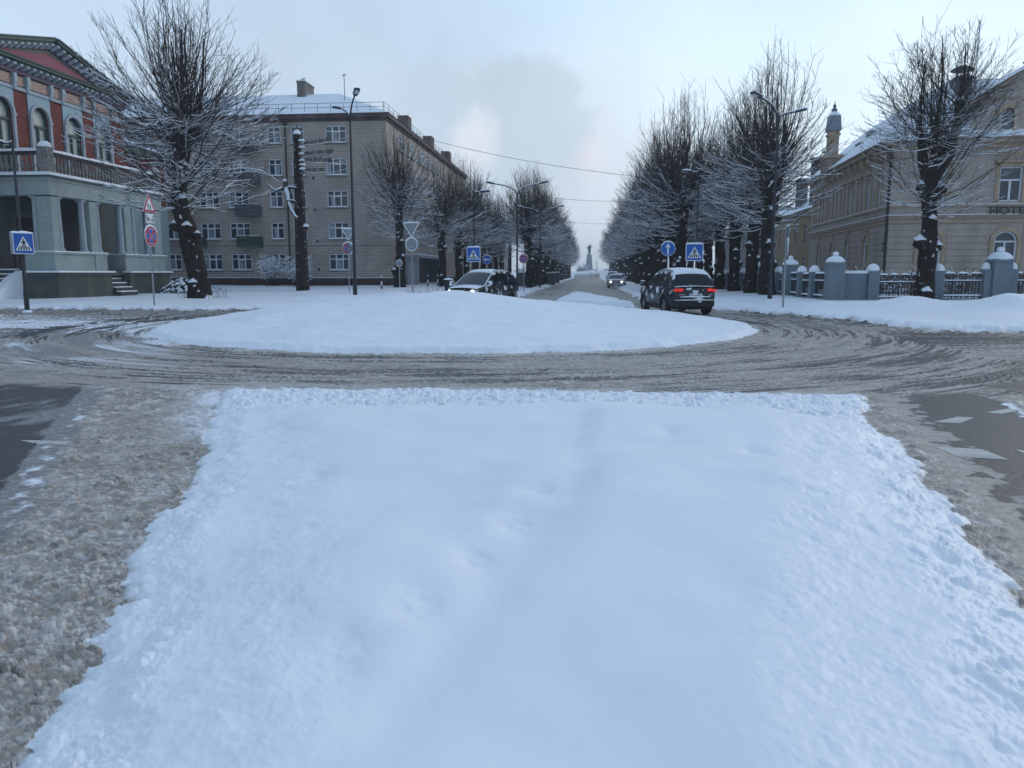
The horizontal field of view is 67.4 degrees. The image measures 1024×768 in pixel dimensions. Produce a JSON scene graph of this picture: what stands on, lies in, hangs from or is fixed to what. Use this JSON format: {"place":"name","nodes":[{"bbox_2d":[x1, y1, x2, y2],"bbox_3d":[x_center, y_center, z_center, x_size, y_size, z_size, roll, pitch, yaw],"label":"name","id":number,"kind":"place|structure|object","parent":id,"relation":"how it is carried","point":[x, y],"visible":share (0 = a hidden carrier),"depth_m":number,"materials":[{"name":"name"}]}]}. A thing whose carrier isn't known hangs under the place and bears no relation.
{"place":"outdoors","nodes":[
{"label":"outdoors","id":0,"kind":"place"},
{"bbox_2d":[145,290,759,354],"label":"roundabout ground","id":1,"kind":"structure","parent":0,"point":[452,322],"depth_m":19.31,"materials":[{"name":"snow"}]},
{"bbox_2d":[0,278,1023,767],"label":"road","id":2,"kind":"structure","parent":0,"point":[120,402],"depth_m":10.01,"materials":[{"name":"snow"}]},
{"bbox_2d":[0,139,34,312],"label":"street lamp","id":3,"kind":"object","parent":2,"relation":"on","point":[21,243],"visible":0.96,"depth_m":32.06,"materials":[{"name":"metal"}]},
{"bbox_2d":[22,440,70,444],"bbox_3d":[-4.565,0.576,7.545,0.700,0.003,0.160,1,8,6],"label":"road marking","id":4,"kind":"object","parent":2,"relation":"on","point":[54,442],"visible":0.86,"depth_m":7.54,"materials":[{"name":"paint"}]},
{"bbox_2d":[447,269,517,296],"bbox_3d":[-1.353,-4.606,36.915,2.200,1.832,4.855,4,9,24],"label":"minivan","id":5,"kind":"object","parent":2,"relation":"on","point":[503,282],"visible":0.59,"depth_m":36.17,"materials":[{"name":"black paint"}]},
{"bbox_2d":[606,274,625,287],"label":"car","id":6,"kind":"object","parent":2,"relation":"on","point":[615,280],"visible":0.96,"depth_m":84.68,"materials":[{"name":"silver metal"}]},
{"bbox_2d":[640,268,716,313],"bbox_3d":[6.820,-3.917,32.081,2.360,1.868,5.056,-1,8,-6],"label":"suv","id":7,"kind":"object","parent":2,"relation":"on","point":[669,289],"visible":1,"depth_m":30.09,"materials":[{"name":"paint"}]},
{"bbox_2d":[936,417,972,423],"bbox_3d":[5.037,0.411,8.688,0.649,0.003,0.202,-6,10,-35],"label":"road marking","id":8,"kind":"object","parent":2,"relation":"on","point":[957,420],"visible":1,"depth_m":8.67,"materials":[{"name":"paint"}]},
{"bbox_2d":[934,446,1008,459],"bbox_3d":[4.244,0.638,7.110,0.440,0.003,0.500,1,8,6],"label":"road marking","id":9,"kind":"object","parent":2,"relation":"on","point":[971,453],"visible":1,"depth_m":7.08,"materials":[{"name":"paint"}]},
{"bbox_2d":[0,270,1023,332],"bbox_3d":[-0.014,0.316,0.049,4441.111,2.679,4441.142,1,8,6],"label":"ground","id":10,"kind":"structure","parent":0,"point":[1002,313],"depth_m":34.47,"materials":[{"name":"snow"}]},
{"bbox_2d":[0,33,172,298],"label":"villa","id":11,"kind":"object","parent":10,"relation":"on","point":[88,242],"visible":0.84,"depth_m":45.45,"materials":[{"name":"paint"}]},
{"bbox_2d":[0,97,11,171],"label":"window","id":12,"kind":"structure","parent":11,"relation":"in","point":[5,124],"depth_m":43.73,"materials":[{"name":"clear glass"}]},
{"bbox_2d":[16,217,34,270],"bbox_3d":[-28.497,-8.219,45.218,0.040,3.050,1.500,1,8,6],"label":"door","id":13,"kind":"structure","parent":11,"relation":"in","point":[26,223],"depth_m":45.04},
{"bbox_2d":[33,108,47,160],"bbox_3d":[-28.566,-14.455,46.386,0.180,4.260,1.480,1,8,6],"label":"window","id":14,"kind":"structure","parent":11,"relation":"in","point":[39,122],"depth_m":46.40,"materials":[{"name":"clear glass"}]},
{"bbox_2d":[67,118,81,176],"bbox_3d":[-28.266,-14.887,49.380,0.180,4.260,1.480,1,8,6],"label":"window","id":15,"kind":"structure","parent":11,"relation":"in","point":[73,149],"depth_m":49.52,"materials":[{"name":"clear glass"}]},
{"bbox_2d":[98,127,110,181],"bbox_3d":[-27.967,-15.319,52.375,0.180,4.260,1.480,1,8,6],"label":"window","id":16,"kind":"structure","parent":11,"relation":"in","point":[105,155],"depth_m":52.56,"materials":[{"name":"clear glass"}]},
{"bbox_2d":[142,193,156,307],"bbox_3d":[-15.817,-5.813,33.638,0.280,4.988,0.950,1,8,10],"label":"road sign","id":17,"kind":"object","parent":10,"relation":"on","point":[150,233],"visible":1,"depth_m":33.49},
{"bbox_2d":[55,0,290,298],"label":"linden tree","id":18,"kind":"object","parent":10,"relation":"on","point":[180,127],"visible":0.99,"depth_m":40.25,"materials":[{"name":"brown plant"}]},
{"bbox_2d":[159,278,213,292],"bbox_3d":[-21.991,-6.525,51.687,3.622,1.288,3.823,1,8,6],"label":"conifer shrub","id":19,"kind":"object","parent":10,"relation":"on","point":[179,284],"visible":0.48,"depth_m":50.49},
{"bbox_2d":[252,253,291,285],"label":"snowy shrub","id":20,"kind":"object","parent":10,"relation":"on","point":[270,268],"visible":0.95,"depth_m":65.33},
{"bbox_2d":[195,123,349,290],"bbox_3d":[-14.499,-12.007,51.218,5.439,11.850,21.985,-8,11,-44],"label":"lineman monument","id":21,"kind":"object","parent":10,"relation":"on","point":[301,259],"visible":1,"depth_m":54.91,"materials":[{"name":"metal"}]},
{"bbox_2d":[121,74,467,285],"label":"apartment block","id":22,"kind":"structure","parent":10,"relation":"on","point":[237,239],"depth_m":67.38,"materials":[{"name":"grey brick"}]},
{"bbox_2d":[170,254,183,270],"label":"window","id":23,"kind":"structure","parent":22,"relation":"in","point":[176,263],"depth_m":69.07,"materials":[{"name":"glass"}]},
{"bbox_2d":[197,192,220,208],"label":"window","id":24,"kind":"structure","parent":22,"relation":"in","point":[215,201],"depth_m":67.93,"materials":[{"name":"glass"}]},
{"bbox_2d":[201,223,222,239],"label":"window","id":25,"kind":"structure","parent":22,"relation":"in","point":[212,231],"depth_m":68.33,"materials":[{"name":"glass"}]},
{"bbox_2d":[204,254,224,270],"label":"window","id":26,"kind":"structure","parent":22,"relation":"in","point":[214,262],"depth_m":68.71,"materials":[{"name":"glass"}]},
{"bbox_2d":[227,191,248,208],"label":"window","id":27,"kind":"structure","parent":22,"relation":"in","point":[233,197],"depth_m":67.66,"materials":[{"name":"glass"}]},
{"bbox_2d":[228,223,250,239],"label":"window","id":28,"kind":"structure","parent":22,"relation":"in","point":[235,228],"depth_m":68.06,"materials":[{"name":"glass"}]},
{"bbox_2d":[230,254,253,270],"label":"window","id":29,"kind":"structure","parent":22,"relation":"in","point":[240,262],"depth_m":68.46,"materials":[{"name":"glass"}]},
{"bbox_2d":[265,127,281,144],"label":"window","id":30,"kind":"structure","parent":22,"relation":"in","point":[275,130],"depth_m":66.57,"materials":[{"name":"glass"}]},
{"bbox_2d":[268,159,282,176],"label":"window","id":31,"kind":"structure","parent":22,"relation":"in","point":[275,169],"depth_m":66.96,"materials":[{"name":"glass"}]},
{"bbox_2d":[268,191,284,208],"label":"window","id":32,"kind":"structure","parent":22,"relation":"in","point":[276,198],"depth_m":67.33,"materials":[{"name":"glass"}]},
{"bbox_2d":[270,223,285,239],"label":"window","id":33,"kind":"structure","parent":22,"relation":"in","point":[277,228],"depth_m":67.73,"materials":[{"name":"glass"}]},
{"bbox_2d":[289,126,303,143],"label":"window","id":34,"kind":"structure","parent":22,"relation":"in","point":[300,128],"depth_m":66.32,"materials":[{"name":"glass"}]},
{"bbox_2d":[324,126,347,143],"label":"window","id":35,"kind":"structure","parent":22,"relation":"in","point":[334,133],"depth_m":66.03,"materials":[{"name":"glass"}]},
{"bbox_2d":[324,158,348,175],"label":"window","id":36,"kind":"structure","parent":22,"relation":"in","point":[331,167],"depth_m":66.42,"materials":[{"name":"glass"}]},
{"bbox_2d":[325,190,349,207],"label":"window","id":37,"kind":"structure","parent":22,"relation":"in","point":[336,199],"depth_m":66.79,"materials":[{"name":"glass"}]},
{"bbox_2d":[327,222,350,239],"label":"window","id":38,"kind":"structure","parent":22,"relation":"in","point":[335,231],"depth_m":67.19,"materials":[{"name":"glass"}]},
{"bbox_2d":[328,254,351,270],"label":"window","id":39,"kind":"structure","parent":22,"relation":"in","point":[338,262],"depth_m":67.60,"materials":[{"name":"glass"}]},
{"bbox_2d":[281,254,313,285],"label":"snowy shrub","id":40,"kind":"object","parent":10,"relation":"on","point":[293,272],"visible":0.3,"depth_m":65.24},
{"bbox_2d":[332,87,359,294],"bbox_3d":[-8.531,-9.935,41.147,0.799,10.808,3.042,-6,10,-36],"label":"street lamp","id":41,"kind":"object","parent":10,"relation":"on","point":[356,90],"visible":0.93,"depth_m":41.35,"materials":[{"name":"metal"}]},
{"bbox_2d":[341,227,351,292],"bbox_3d":[-10.974,-8.278,51.641,0.823,4.407,0.484,0,8,-1],"label":"road sign","id":42,"kind":"object","parent":10,"relation":"on","point":[347,246],"visible":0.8,"depth_m":51.42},
{"bbox_2d":[356,123,445,286],"bbox_3d":[-9.106,-14.241,61.942,7.442,13.354,7.837,-3,9,-19],"label":"linden tree","id":43,"kind":"object","parent":10,"relation":"on","point":[398,192],"visible":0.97,"depth_m":61.37,"materials":[{"name":"brown plant"}]},
{"bbox_2d":[403,218,418,292],"bbox_3d":[-6.885,-8.785,52.687,1.129,5.120,0.414,-2,8,-11],"label":"road sign","id":44,"kind":"object","parent":10,"relation":"on","point":[411,243],"visible":0.91,"depth_m":52.45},
{"bbox_2d":[406,148,481,286],"bbox_3d":[-5.921,-14.018,65.072,6.734,12.045,6.516,6,10,38],"label":"linden tree","id":45,"kind":"object","parent":10,"relation":"on","point":[445,222],"visible":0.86,"depth_m":64.77,"materials":[{"name":"brown plant"}]},
{"bbox_2d":[421,152,497,282],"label":"linden tree","id":46,"kind":"object","parent":10,"relation":"on","point":[458,247],"visible":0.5,"depth_m":70.90,"materials":[{"name":"brown plant"}]},
{"bbox_2d":[446,176,499,274],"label":"linden tree","id":47,"kind":"object","parent":10,"relation":"on","point":[466,268],"visible":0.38,"depth_m":77.54,"materials":[{"name":"brown plant"}]},
{"bbox_2d":[448,173,503,269],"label":"linden tree","id":48,"kind":"object","parent":10,"relation":"on","point":[477,263],"visible":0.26,"depth_m":83.53,"materials":[{"name":"brown plant"}]},
{"bbox_2d":[459,154,496,204],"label":"bare tree","id":49,"kind":"object","parent":10,"relation":"on","point":[475,179],"visible":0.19,"depth_m":118.78,"materials":[{"name":"brown plant"}]},
{"bbox_2d":[467,189,489,268],"bbox_3d":[-2.104,-8.770,48.202,1.431,6.766,0.521,1,8,6],"label":"street lamp","id":50,"kind":"object","parent":10,"relation":"on","point":[473,253],"visible":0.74,"depth_m":48.07,"materials":[{"name":"metal"}]},
{"bbox_2d":[462,183,507,268],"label":"linden tree","id":51,"kind":"object","parent":10,"relation":"on","point":[483,266],"visible":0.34,"depth_m":90.07,"materials":[{"name":"brown plant"}]},
{"bbox_2d":[475,188,511,268],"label":"linden tree","id":52,"kind":"object","parent":10,"relation":"on","point":[490,265],"visible":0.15,"depth_m":96.48,"materials":[{"name":"brown plant"}]},
{"bbox_2d":[483,196,515,268],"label":"linden tree","id":53,"kind":"object","parent":10,"relation":"on","point":[496,262],"visible":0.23,"depth_m":102.93,"materials":[{"name":"brown plant"}]},
{"bbox_2d":[483,202,519,268],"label":"linden tree","id":54,"kind":"object","parent":10,"relation":"on","point":[501,264],"visible":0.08,"depth_m":109.36,"materials":[{"name":"brown plant"}]},
{"bbox_2d":[493,180,519,272],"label":"bare tree","id":55,"kind":"object","parent":10,"relation":"on","point":[510,262],"visible":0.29,"depth_m":130.52,"materials":[{"name":"brown plant"}]},
{"bbox_2d":[486,180,547,291],"bbox_3d":[0.394,-11.219,58.853,4.696,8.504,0.512,1,8,6],"label":"street lamp","id":56,"kind":"object","parent":10,"relation":"on","point":[541,182],"visible":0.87,"depth_m":58.56,"materials":[{"name":"metal"}]},
{"bbox_2d":[492,162,567,287],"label":"linden tree","id":57,"kind":"object","parent":10,"relation":"on","point":[527,232],"visible":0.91,"depth_m":77.86,"materials":[{"name":"brown plant"}]},
{"bbox_2d":[498,159,567,286],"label":"linden tree","id":58,"kind":"object","parent":10,"relation":"on","point":[534,268],"visible":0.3,"depth_m":84.27,"materials":[{"name":"brown plant"}]},
{"bbox_2d":[510,173,570,285],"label":"linden tree","id":59,"kind":"object","parent":10,"relation":"on","point":[542,263],"visible":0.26,"depth_m":91.29,"materials":[{"name":"brown plant"}]},
{"bbox_2d":[518,205,563,288],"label":"street lamp","id":60,"kind":"object","parent":10,"relation":"on","point":[540,241],"visible":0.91,"depth_m":76.32,"materials":[{"name":"metal"}]},
{"bbox_2d":[512,183,570,284],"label":"linden tree","id":61,"kind":"object","parent":10,"relation":"on","point":[542,273],"visible":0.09,"depth_m":97.83,"materials":[{"name":"brown plant"}]},
{"bbox_2d":[523,190,572,283],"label":"linden tree","id":62,"kind":"object","parent":10,"relation":"on","point":[545,264],"visible":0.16,"depth_m":104.25,"materials":[{"name":"brown plant"}]},
{"bbox_2d":[523,187,573,271],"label":"linden tree","id":63,"kind":"object","parent":10,"relation":"on","point":[549,256],"visible":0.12,"depth_m":110.69,"materials":[{"name":"brown plant"}]},
{"bbox_2d":[549,198,576,271],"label":"linden tree","id":64,"kind":"object","parent":10,"relation":"on","point":[552,265],"visible":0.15,"depth_m":123.67,"materials":[{"name":"brown plant"}]},
{"bbox_2d":[604,196,631,280],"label":"linden tree","id":65,"kind":"object","parent":10,"relation":"on","point":[627,265],"visible":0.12,"depth_m":135.99,"materials":[{"name":"brown plant"}]},
{"bbox_2d":[607,196,631,280],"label":"linden tree","id":66,"kind":"object","parent":10,"relation":"on","point":[630,263],"visible":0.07,"depth_m":129.40,"materials":[{"name":"brown plant"}]},
{"bbox_2d":[609,198,635,281],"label":"linden tree","id":67,"kind":"object","parent":10,"relation":"on","point":[633,274],"visible":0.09,"depth_m":116.57,"materials":[{"name":"brown plant"}]},
{"bbox_2d":[610,184,636,282],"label":"linden tree","id":68,"kind":"object","parent":10,"relation":"on","point":[635,261],"visible":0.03,"depth_m":109.88,"materials":[{"name":"brown plant"}]},
{"bbox_2d":[606,164,644,283],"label":"linden tree","id":69,"kind":"object","parent":10,"relation":"on","point":[638,268],"visible":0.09,"depth_m":103.53,"materials":[{"name":"brown plant"}]},
{"bbox_2d":[610,165,648,280],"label":"linden tree","id":70,"kind":"object","parent":10,"relation":"on","point":[642,266],"visible":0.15,"depth_m":96.69,"materials":[{"name":"brown plant"}]},
{"bbox_2d":[613,160,653,283],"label":"linden tree","id":71,"kind":"object","parent":10,"relation":"on","point":[646,266],"visible":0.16,"depth_m":90.38,"materials":[{"name":"brown plant"}]},
{"bbox_2d":[616,152,662,281],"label":"linden tree","id":72,"kind":"object","parent":10,"relation":"on","point":[650,275],"visible":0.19,"depth_m":83.89,"materials":[{"name":"brown plant"}]},
{"bbox_2d":[616,117,690,274],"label":"linden tree","id":73,"kind":"object","parent":10,"relation":"on","point":[656,262],"visible":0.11,"depth_m":77.24,"materials":[{"name":"brown plant"}]},
{"bbox_2d":[618,126,698,269],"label":"linden tree","id":74,"kind":"object","parent":10,"relation":"on","point":[662,264],"visible":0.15,"depth_m":70.49,"materials":[{"name":"brown plant"}]},
{"bbox_2d":[661,240,674,267],"bbox_3d":[9.185,-6.732,45.423,0.840,3.453,0.280,1,8,6],"label":"road sign","id":75,"kind":"object","parent":10,"relation":"on","point":[667,248],"visible":0.73,"depth_m":45.18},
{"bbox_2d":[620,92,719,267],"bbox_3d":[13.474,-15.856,64.016,9.625,16.756,9.319,-7,11,-41],"label":"linden tree","id":76,"kind":"object","parent":10,"relation":"on","point":[672,260],"visible":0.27,"depth_m":63.90,"materials":[{"name":"brown plant"}]},
{"bbox_2d":[622,74,741,267],"bbox_3d":[12.874,-14.736,57.481,9.185,16.429,8.888,0,8,2],"label":"linden tree","id":77,"kind":"object","parent":10,"relation":"on","point":[684,211],"visible":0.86,"depth_m":56.96,"materials":[{"name":"brown plant"}]},
{"bbox_2d":[681,169,702,267],"bbox_3d":[10.544,-8.783,45.108,1.351,7.516,0.521,1,8,6],"label":"street lamp","id":78,"kind":"object","parent":10,"relation":"on","point":[693,251],"visible":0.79,"depth_m":44.98,"materials":[{"name":"metal"}]},
{"bbox_2d":[687,147,728,269],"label":"linden tree","id":79,"kind":"object","parent":10,"relation":"on","point":[700,264],"visible":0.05,"depth_m":77.22,"materials":[{"name":"brown plant"}]},
{"bbox_2d":[688,119,746,287],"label":"linden tree","id":80,"kind":"object","parent":10,"relation":"on","point":[708,260],"visible":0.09,"depth_m":70.81,"materials":[{"name":"brown plant"}]},
{"bbox_2d":[687,107,752,288],"bbox_3d":[17.555,-15.285,64.066,8.645,15.464,8.365,7,10,38],"label":"linden tree","id":81,"kind":"object","parent":10,"relation":"on","point":[719,267],"visible":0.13,"depth_m":64.37,"materials":[{"name":"brown plant"}]},
{"bbox_2d":[687,84,797,290],"bbox_3d":[16.897,-14.545,57.632,8.741,15.854,8.473,-1,8,-5],"label":"linden tree","id":82,"kind":"object","parent":10,"relation":"on","point":[735,263],"visible":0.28,"depth_m":58.09,"materials":[{"name":"brown plant"}]},
{"bbox_2d":[714,204,792,269],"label":"town house","id":83,"kind":"structure","parent":10,"relation":"on","point":[743,252],"depth_m":102.19,"materials":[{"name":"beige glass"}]},
{"bbox_2d":[693,76,827,292],"bbox_3d":[16.440,-13.340,51.848,8.670,15.143,8.826,-3,9,-21],"label":"linden tree","id":84,"kind":"object","parent":10,"relation":"on","point":[752,261],"visible":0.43,"depth_m":51.99,"materials":[{"name":"brown plant"}]},
{"bbox_2d":[697,27,855,294],"bbox_3d":[15.874,-13.274,46.669,9.442,16.438,9.142,6,10,34],"label":"linden tree","id":85,"kind":"object","parent":10,"relation":"on","point":[765,160],"visible":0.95,"depth_m":46.20,"materials":[{"name":"brown plant"}]},
{"bbox_2d":[775,266,781,294],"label":"fence pillar","id":86,"kind":"structure","parent":10,"relation":"on","point":[778,270],"depth_m":48.54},
{"bbox_2d":[750,91,807,300],"bbox_3d":[12.809,-8.994,37.606,3.289,9.991,0.574,-3,9,-20],"label":"street lamp","id":87,"kind":"object","parent":10,"relation":"on","point":[756,94],"visible":0.92,"depth_m":37.49,"materials":[{"name":"metal"}]},
{"bbox_2d":[782,224,789,308],"bbox_3d":[11.121,-4.737,31.303,0.320,3.478,0.816,2,8,13],"label":"road sign","id":88,"kind":"object","parent":10,"relation":"on","point":[787,241],"visible":0.96,"depth_m":31.21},
{"bbox_2d":[781,256,799,294],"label":"fence pillar","id":89,"kind":"structure","parent":10,"relation":"on","point":[792,265],"depth_m":45.70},
{"bbox_2d":[788,271,796,296],"bbox_3d":[16.529,-5.681,44.840,0.280,1.767,2.100,1,8,6],"label":"iron fence","id":90,"kind":"object","parent":10,"relation":"on","point":[793,292],"visible":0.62,"depth_m":45.10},
{"bbox_2d":[775,157,820,284],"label":"town house","id":91,"kind":"structure","parent":10,"relation":"on","point":[799,240],"depth_m":80.93,"materials":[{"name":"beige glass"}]},
{"bbox_2d":[796,266,806,296],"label":"fence pillar","id":92,"kind":"structure","parent":10,"relation":"on","point":[801,270],"depth_m":43.34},
{"bbox_2d":[799,272,808,297],"bbox_3d":[16.283,-5.290,42.383,0.280,1.767,1.900,1,8,6],"label":"iron fence","id":93,"kind":"object","parent":10,"relation":"on","point":[805,294],"visible":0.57,"depth_m":42.70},
{"bbox_2d":[807,265,819,297],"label":"fence pillar","id":94,"kind":"structure","parent":10,"relation":"on","point":[813,270],"depth_m":40.97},
{"bbox_2d":[811,272,824,298],"bbox_3d":[16.062,-4.988,40.165,0.280,1.767,1.600,1,8,6],"label":"iron fence","id":95,"kind":"object","parent":10,"relation":"on","point":[818,292],"visible":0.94,"depth_m":40.08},
{"bbox_2d":[823,252,846,299],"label":"fence pillar","id":96,"kind":"structure","parent":10,"relation":"on","point":[834,279],"depth_m":38.30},
{"bbox_2d":[844,271,867,299],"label":"fence wall","id":97,"kind":"structure","parent":10,"relation":"on","point":[855,287],"depth_m":39.06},
{"bbox_2d":[866,263,880,299],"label":"fence pillar","id":98,"kind":"structure","parent":10,"relation":"on","point":[873,278],"depth_m":38.81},
{"bbox_2d":[879,273,916,299],"bbox_3d":[20.046,-4.788,39.211,3.015,1.767,0.280,0,8,-3],"label":"iron fence","id":99,"kind":"object","parent":10,"relation":"on","point":[905,280],"visible":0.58,"depth_m":39.12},
{"bbox_2d":[807,20,1023,293],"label":"hotel","id":100,"kind":"structure","parent":10,"relation":"on","point":[860,224],"depth_m":48.68,"materials":[{"name":"paint"}]},
{"bbox_2d":[993,231,1016,262],"bbox_3d":[30.873,-8.556,48.201,1.360,2.066,0.120,1,8,9],"label":"window","id":101,"kind":"structure","parent":100,"relation":"in","point":[1006,239],"depth_m":48.15,"materials":[{"name":"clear glass"}]},
{"bbox_2d":[998,167,1022,201],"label":"window","id":102,"kind":"structure","parent":100,"relation":"in","point":[1010,184],"depth_m":47.64,"materials":[{"name":"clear glass"}]},
{"bbox_2d":[845,266,1023,298],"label":"hedge","id":103,"kind":"object","parent":10,"relation":"on","point":[911,273],"visible":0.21,"depth_m":40.94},
{"bbox_2d":[850,9,1023,298],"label":"linden tree","id":104,"kind":"object","parent":10,"relation":"on","point":[942,140],"visible":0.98,"depth_m":37.56,"materials":[{"name":"brown plant"}]},
{"bbox_2d":[935,263,945,299],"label":"fence pillar","id":105,"kind":"structure","parent":10,"relation":"on","point":[940,271],"depth_m":39.06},
{"bbox_2d":[943,271,981,299],"bbox_3d":[23.018,-4.863,39.284,2.082,1.767,0.280,0,8,3],"label":"iron fence","id":106,"kind":"object","parent":10,"relation":"on","point":[961,295],"visible":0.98,"depth_m":39.23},
{"bbox_2d":[978,247,1018,298],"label":"fence pillar","id":107,"kind":"structure","parent":10,"relation":"on","point":[999,270],"depth_m":38.73,"materials":[{"name":"concrete"}]},
{"bbox_2d":[0,0,1023,273],"label":"sky","id":108,"kind":"structure","parent":0,"point":[571,84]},
{"bbox_2d":[19,387,1023,767],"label":"traffic island ground","id":109,"kind":"structure","parent":0,"point":[423,577],"depth_m":3.52,"materials":[{"name":"snow"}]},
{"bbox_2d":[546,272,555,284],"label":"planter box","id":110,"kind":"object","parent":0,"point":[550,278],"visible":0.93,"depth_m":99.56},
{"bbox_2d":[556,291,635,307],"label":"snow-covered median","id":111,"kind":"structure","parent":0,"point":[579,297],"depth_m":37.07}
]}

